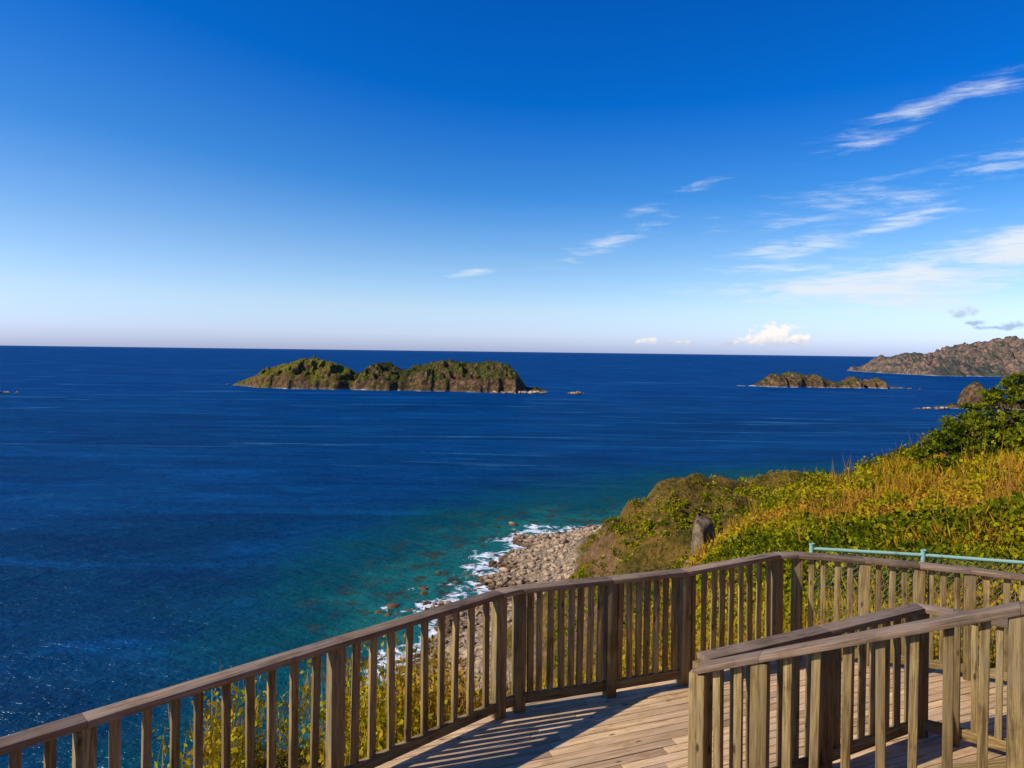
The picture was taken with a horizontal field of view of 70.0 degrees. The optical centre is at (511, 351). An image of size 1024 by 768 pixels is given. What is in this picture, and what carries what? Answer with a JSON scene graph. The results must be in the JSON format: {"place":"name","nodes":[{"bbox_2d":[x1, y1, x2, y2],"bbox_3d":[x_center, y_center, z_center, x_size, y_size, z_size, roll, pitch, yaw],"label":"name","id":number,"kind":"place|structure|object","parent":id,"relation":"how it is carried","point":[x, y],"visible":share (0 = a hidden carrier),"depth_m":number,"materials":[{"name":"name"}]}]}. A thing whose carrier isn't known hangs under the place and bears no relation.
{"place":"outdoors","nodes":[
{"label":"outdoors","id":0,"kind":"place"},
{"bbox_2d":[0,345,1023,767],"bbox_3d":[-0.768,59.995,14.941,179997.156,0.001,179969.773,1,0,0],"label":"sea","id":1,"kind":"structure","parent":0,"point":[170,517],"depth_m":339.38,"materials":[{"name":"liquid"}]},
{"bbox_2d":[233,357,547,393],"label":"island","id":2,"kind":"structure","parent":1,"relation":"in","point":[440,375],"depth_m":1095.63,"materials":[{"name":"green plant"}]},
{"bbox_2d":[0,384,949,409],"bbox_3d":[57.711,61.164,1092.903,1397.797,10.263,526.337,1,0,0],"label":"sea rocks","id":3,"kind":"object","parent":1,"relation":"in","point":[533,392],"visible":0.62,"depth_m":1042.84,"materials":[{"name":"stone"}]},
{"bbox_2d":[738,371,901,388],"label":"island","id":4,"kind":"structure","parent":1,"relation":"in","point":[790,379],"depth_m":1366.37,"materials":[{"name":"brown stone"}]},
{"bbox_2d":[847,336,1023,376],"bbox_3d":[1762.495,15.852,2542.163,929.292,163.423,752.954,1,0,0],"label":"island","id":5,"kind":"structure","parent":1,"relation":"in","point":[998,357],"depth_m":2452.60,"materials":[{"name":"grey stone"}]},
{"bbox_2d":[933,381,1023,409],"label":"sea stack","id":6,"kind":"object","parent":1,"relation":"in","point":[968,393],"visible":0.38,"depth_m":852.15,"materials":[{"name":"stone"}]},
{"bbox_2d":[0,0,1023,356],"label":"sky","id":7,"kind":"structure","parent":0,"point":[722,177],"materials":[{"name":"blue"}]},
{"bbox_2d":[208,471,1023,767],"bbox_3d":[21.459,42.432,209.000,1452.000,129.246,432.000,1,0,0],"label":"hillside terrain","id":8,"kind":"structure","parent":0,"point":[657,552],"depth_m":134.35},
{"bbox_2d":[365,522,601,736],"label":"beach rocks","id":9,"kind":"object","parent":8,"relation":"on","point":[504,571],"visible":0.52,"depth_m":192.62,"materials":[{"name":"grey stone"}]},
{"bbox_2d":[152,582,1003,767],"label":"slope weeds","id":10,"kind":"object","parent":8,"relation":"on","point":[238,761],"visible":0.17,"depth_m":7.82,"materials":[{"name":"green plant"}]},
{"bbox_2d":[375,655,1006,767],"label":"wooden deck","id":11,"kind":"structure","parent":8,"relation":"on","point":[643,726],"depth_m":6.41,"materials":[{"name":"brown wood"}]},
{"bbox_2d":[0,551,1023,767],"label":"wooden railing","id":12,"kind":"object","parent":11,"relation":"on","point":[81,728],"visible":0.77,"depth_m":6.79,"materials":[{"name":"brown wood"}]},
{"bbox_2d":[693,603,1007,767],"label":"wooden railing","id":13,"kind":"object","parent":11,"relation":"on","point":[830,732],"visible":0.64,"depth_m":6.09,"materials":[{"name":"brown wood"}]},
{"bbox_2d":[688,600,1023,767],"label":"wooden railing","id":14,"kind":"object","parent":11,"relation":"on","point":[759,662],"visible":1,"depth_m":4.65,"materials":[{"name":"brown wood"}]},
{"bbox_2d":[543,469,846,675],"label":"headland scrub","id":15,"kind":"object","parent":8,"relation":"on","point":[685,520],"visible":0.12,"depth_m":134.99,"materials":[{"name":"green plant"}]},
{"bbox_2d":[683,513,723,567],"bbox_3d":[9.905,10.496,35.954,2.253,4.574,2.967,1,0,-24],"label":"rock outcrop","id":16,"kind":"object","parent":8,"relation":"on","point":[703,527],"visible":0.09,"depth_m":36.18,"materials":[{"name":"grey stone"}]},
{"bbox_2d":[565,408,1023,685],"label":"hillside scrub","id":17,"kind":"object","parent":8,"relation":"on","point":[903,526],"visible":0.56,"depth_m":19.33,"materials":[{"name":"green plant"}]},
{"bbox_2d":[712,402,1019,549],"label":"dry grass stalks","id":18,"kind":"object","parent":8,"relation":"on","point":[829,498],"visible":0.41,"depth_m":22.18,"materials":[{"name":"yellow plant"}]},
{"bbox_2d":[809,543,1023,665],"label":"chain link fence","id":19,"kind":"object","parent":8,"relation":"on","point":[923,555],"visible":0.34,"depth_m":8.63,"materials":[{"name":"metal"}]},
{"bbox_2d":[906,370,1023,462],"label":"bush","id":20,"kind":"object","parent":8,"relation":"on","point":[950,433],"visible":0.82,"depth_m":30.28,"materials":[{"name":"green plant"}]},
{"bbox_2d":[938,757,1005,767],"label":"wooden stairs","id":21,"kind":"structure","parent":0,"point":[997,763],"depth_m":5.50,"materials":[{"name":"brown wood"}]}
]}

